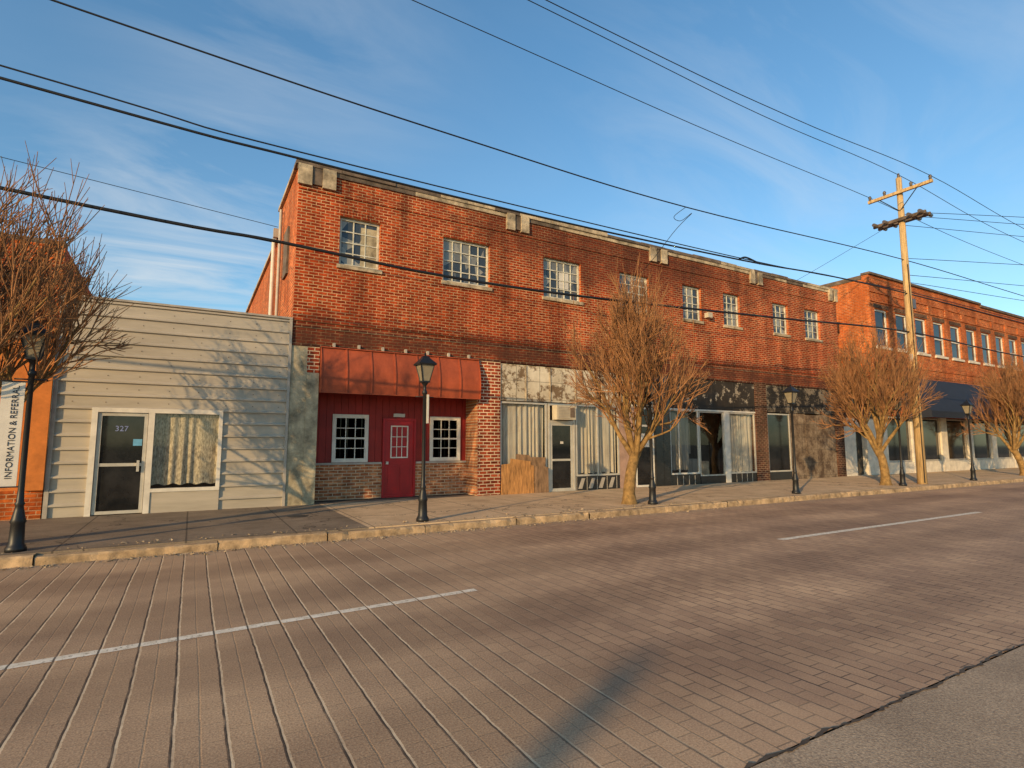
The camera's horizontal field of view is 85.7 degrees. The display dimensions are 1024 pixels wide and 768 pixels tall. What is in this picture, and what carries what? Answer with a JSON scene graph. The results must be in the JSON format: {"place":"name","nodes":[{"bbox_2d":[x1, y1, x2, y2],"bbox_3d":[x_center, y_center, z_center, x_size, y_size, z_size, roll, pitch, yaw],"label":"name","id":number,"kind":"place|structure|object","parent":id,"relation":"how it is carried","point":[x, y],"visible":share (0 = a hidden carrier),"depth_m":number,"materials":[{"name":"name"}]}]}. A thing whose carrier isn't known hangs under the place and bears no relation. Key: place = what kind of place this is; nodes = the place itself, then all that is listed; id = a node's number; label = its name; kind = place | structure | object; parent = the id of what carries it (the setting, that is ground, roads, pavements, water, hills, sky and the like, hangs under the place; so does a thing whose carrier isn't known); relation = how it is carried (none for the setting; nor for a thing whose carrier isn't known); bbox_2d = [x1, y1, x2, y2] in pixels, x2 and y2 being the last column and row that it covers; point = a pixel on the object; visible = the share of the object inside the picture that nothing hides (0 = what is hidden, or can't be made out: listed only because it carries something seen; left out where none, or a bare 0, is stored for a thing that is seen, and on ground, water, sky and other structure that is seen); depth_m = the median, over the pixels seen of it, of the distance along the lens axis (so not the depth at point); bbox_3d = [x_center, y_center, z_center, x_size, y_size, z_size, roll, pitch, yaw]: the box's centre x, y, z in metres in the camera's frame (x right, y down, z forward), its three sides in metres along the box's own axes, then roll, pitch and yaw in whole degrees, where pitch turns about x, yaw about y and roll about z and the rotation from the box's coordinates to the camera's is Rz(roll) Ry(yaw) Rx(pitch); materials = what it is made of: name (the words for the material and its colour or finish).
{"place":"outdoors","nodes":[
{"label":"outdoors","id":0,"kind":"place"},
{"bbox_2d":[287,515,307,516],"bbox_3d":[-4.681,2.885,12.069,0.440,0.002,0.440,4,-7,-30],"label":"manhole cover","id":1,"kind":"object","parent":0,"point":[297,516],"visible":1,"depth_m":11.99,"materials":[{"name":"grey metal"}]},
{"bbox_2d":[0,482,1023,767],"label":"road","id":2,"kind":"structure","parent":0,"point":[738,636],"depth_m":4.93,"materials":[{"name":"brick"}]},
{"bbox_2d":[1,499,724,570],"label":"gravel debris","id":3,"kind":"object","parent":2,"relation":"on","point":[250,547],"visible":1,"depth_m":9.66,"materials":[{"name":"beige gravel"}]},
{"bbox_2d":[0,512,980,669],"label":"road marking","id":4,"kind":"object","parent":2,"relation":"on","point":[40,661],"visible":1,"depth_m":5.28,"materials":[{"name":"paint"}]},
{"bbox_2d":[744,644,1023,767],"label":"road seam","id":5,"kind":"object","parent":2,"relation":"on","point":[768,756],"visible":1,"depth_m":3.50,"materials":[{"name":"black asphalt"}]},
{"bbox_2d":[0,468,1023,568],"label":"sidewalk","id":6,"kind":"structure","parent":0,"point":[97,536],"depth_m":12.20,"materials":[{"name":"grey concrete"}]},
{"bbox_2d":[0,320,52,552],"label":"street lamp","id":7,"kind":"object","parent":6,"relation":"on","point":[12,403],"visible":0.98,"depth_m":8.24,"materials":[{"name":"black metal"}]},
{"bbox_2d":[0,141,140,402],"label":"street tree","id":8,"kind":"object","parent":6,"relation":"on","point":[25,278],"visible":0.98,"depth_m":8.69,"materials":[{"name":"brown plant"}]},
{"bbox_2d":[413,352,436,521],"bbox_3d":[-1.830,1.066,11.482,0.400,3.500,0.382,4,-7,-30],"label":"street lamp","id":9,"kind":"object","parent":6,"relation":"on","point":[424,364],"visible":1,"depth_m":11.48,"materials":[{"name":"black metal"}]},
{"bbox_2d":[501,454,548,494],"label":"plywood boards","id":10,"kind":"object","parent":6,"relation":"on","point":[522,474],"visible":1,"depth_m":17.61,"materials":[{"name":"brown wood"}]},
{"bbox_2d":[500,363,671,493],"bbox_3d":[2.819,1.585,19.238,7.380,4.130,0.514,4,-7,-30],"label":"white shopfront","id":11,"kind":"object","parent":6,"relation":"on","point":[583,441],"visible":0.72,"depth_m":18.69,"materials":[{"name":"paint"}]},
{"bbox_2d":[559,253,712,504],"bbox_3d":[3.370,-0.135,14.922,4.228,6.759,3.933,0,-6,2],"label":"street tree","id":12,"kind":"object","parent":6,"relation":"on","point":[634,358],"visible":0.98,"depth_m":14.59,"materials":[{"name":"brown plant"}]},
{"bbox_2d":[643,376,658,504],"bbox_3d":[3.687,1.407,14.648,0.400,3.500,0.382,4,-7,-30],"label":"street lamp","id":13,"kind":"object","parent":6,"relation":"on","point":[652,500],"visible":0.73,"depth_m":14.55,"materials":[{"name":"black metal"}]},
{"bbox_2d":[669,377,757,484],"bbox_3d":[7.842,1.990,23.037,5.100,4.140,1.580,4,-7,-30],"label":"black shopfront","id":14,"kind":"object","parent":6,"relation":"on","point":[695,454],"visible":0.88,"depth_m":22.91,"materials":[{"name":"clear glass"}]},
{"bbox_2d":[782,384,800,493],"bbox_3d":[9.013,1.737,17.706,0.400,3.500,0.382,4,-7,-30],"label":"street lamp","id":15,"kind":"object","parent":6,"relation":"on","point":[790,392],"visible":1,"depth_m":17.70,"materials":[{"name":"black metal"}]},
{"bbox_2d":[843,388,879,475],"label":"white infill shop","id":16,"kind":"structure","parent":6,"relation":"on","point":[861,458],"depth_m":27.88,"materials":[{"name":"paint"}]},
{"bbox_2d":[809,319,944,484],"bbox_3d":[14.494,0.565,21.507,4.352,6.761,4.332,-1,-6,12],"label":"street tree","id":17,"kind":"object","parent":6,"relation":"on","point":[874,392],"visible":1,"depth_m":21.28,"materials":[{"name":"brown plant"}]},
{"bbox_2d":[891,397,906,485],"bbox_3d":[14.728,2.090,20.986,0.400,3.500,0.382,4,-7,-30],"label":"street lamp","id":18,"kind":"object","parent":6,"relation":"on","point":[902,478],"visible":0.84,"depth_m":20.91,"materials":[{"name":"black metal"}]},
{"bbox_2d":[868,173,932,483],"bbox_3d":[16.176,-2.373,22.366,1.000,12.970,2.400,4,-7,-30],"label":"utility pole","id":19,"kind":"object","parent":6,"relation":"on","point":[901,220],"visible":0.92,"depth_m":22.41,"materials":[{"name":"brown wood"}]},
{"bbox_2d":[0,0,1023,356],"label":"overhead wires","id":20,"kind":"object","parent":19,"relation":"attached to","point":[482,196],"visible":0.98,"depth_m":13.14,"materials":[{"name":"black metal"}]},
{"bbox_2d":[960,399,977,480],"bbox_3d":[19.838,2.406,23.919,0.400,3.500,0.382,4,-7,-30],"label":"street lamp","id":21,"kind":"object","parent":6,"relation":"on","point":[966,406],"visible":1,"depth_m":23.91,"materials":[{"name":"black metal"}]},
{"bbox_2d":[958,343,1023,475],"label":"street tree","id":22,"kind":"object","parent":6,"relation":"on","point":[1013,403],"visible":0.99,"depth_m":27.74,"materials":[{"name":"brown plant"}]},
{"bbox_2d":[0,0,1023,413],"label":"sky","id":23,"kind":"structure","parent":0,"point":[935,88],"materials":[{"name":"blue"}]},
{"bbox_2d":[32,447,1020,767],"bbox_3d":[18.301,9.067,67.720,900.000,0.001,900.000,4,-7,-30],"label":"ground","id":24,"kind":"structure","parent":0,"point":[876,709],"depth_m":3.68,"materials":[{"name":"grey asphalt"}]},
{"bbox_2d":[0,234,91,520],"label":"orange stucco building","id":25,"kind":"structure","parent":24,"relation":"on","point":[38,446],"depth_m":11.68,"materials":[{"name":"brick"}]},
{"bbox_2d":[41,295,292,518],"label":"walls","id":26,"kind":"structure","parent":24,"relation":"on","point":[234,367],"depth_m":13.33,"materials":[{"name":"white wood"}]},
{"bbox_2d":[83,407,222,516],"bbox_3d":[-8.221,1.774,12.823,2.580,2.380,0.212,4,-7,-30],"label":"door and window","id":27,"kind":"structure","parent":26,"relation":"attached to","point":[186,449],"depth_m":12.72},
{"bbox_2d":[248,170,846,505],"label":"walls","id":28,"kind":"structure","parent":24,"relation":"on","point":[324,300],"depth_m":17.49,"materials":[{"name":"brick"}]},
{"bbox_2d":[314,359,477,500],"bbox_3d":[-3.320,1.298,16.195,4.750,4.050,0.850,4,-7,-30],"label":"red shopfront","id":29,"kind":"object","parent":28,"relation":"attached to","point":[368,446],"visible":0.81,"depth_m":16.41,"materials":[{"name":"red wood"}]},
{"bbox_2d":[319,343,480,399],"bbox_3d":[-3.049,-0.325,15.887,4.720,1.370,0.253,4,-7,-30],"label":"metal awning","id":30,"kind":"object","parent":28,"relation":"attached to","point":[358,371],"visible":0.94,"depth_m":15.62,"materials":[{"name":"metal"}]},
{"bbox_2d":[268,209,712,318],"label":"side pipes","id":31,"kind":"object","parent":28,"relation":"attached to","point":[277,232],"visible":0.79,"depth_m":17.17,"materials":[{"name":"metal"}]},
{"bbox_2d":[246,159,837,312],"bbox_3d":[1.297,-4.201,28.034,25.559,1.020,15.800,4,-7,-30],"label":"parapet coping","id":32,"kind":"object","parent":28,"relation":"on","point":[322,176],"visible":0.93,"depth_m":18.45,"materials":[{"name":"stone"}]},
{"bbox_2d":[335,207,822,342],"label":"windows","id":33,"kind":"structure","parent":28,"relation":"attached to","point":[359,239],"depth_m":17.84,"materials":[{"name":"white glass"}]},
{"bbox_2d":[766,385,837,479],"bbox_3d":[13.325,2.238,25.347,5.180,4.140,0.100,4,-7,-30],"label":"boarded shopfront","id":34,"kind":"object","parent":28,"relation":"attached to","point":[815,451],"visible":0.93,"depth_m":25.27,"materials":[{"name":"grey paint"}]},
{"bbox_2d":[820,271,1023,422],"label":"walls","id":35,"kind":"structure","parent":24,"relation":"on","point":[857,302],"depth_m":32.53,"materials":[{"name":"orange brick"}]},
{"bbox_2d":[879,382,1023,473],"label":"storefronts","id":36,"kind":"object","parent":35,"relation":"attached to","point":[947,447],"visible":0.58,"depth_m":32.07,"materials":[{"name":"white paint"}]},
{"bbox_2d":[903,378,1023,421],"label":"canvas awning","id":37,"kind":"object","parent":35,"relation":"attached to","point":[952,400],"visible":0.56,"depth_m":31.06,"materials":[{"name":"blue fabric"}]},
{"bbox_2d":[751,645,1023,767],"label":"asphalt shoulder","id":38,"kind":"object","parent":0,"point":[973,717],"depth_m":3.32}
]}

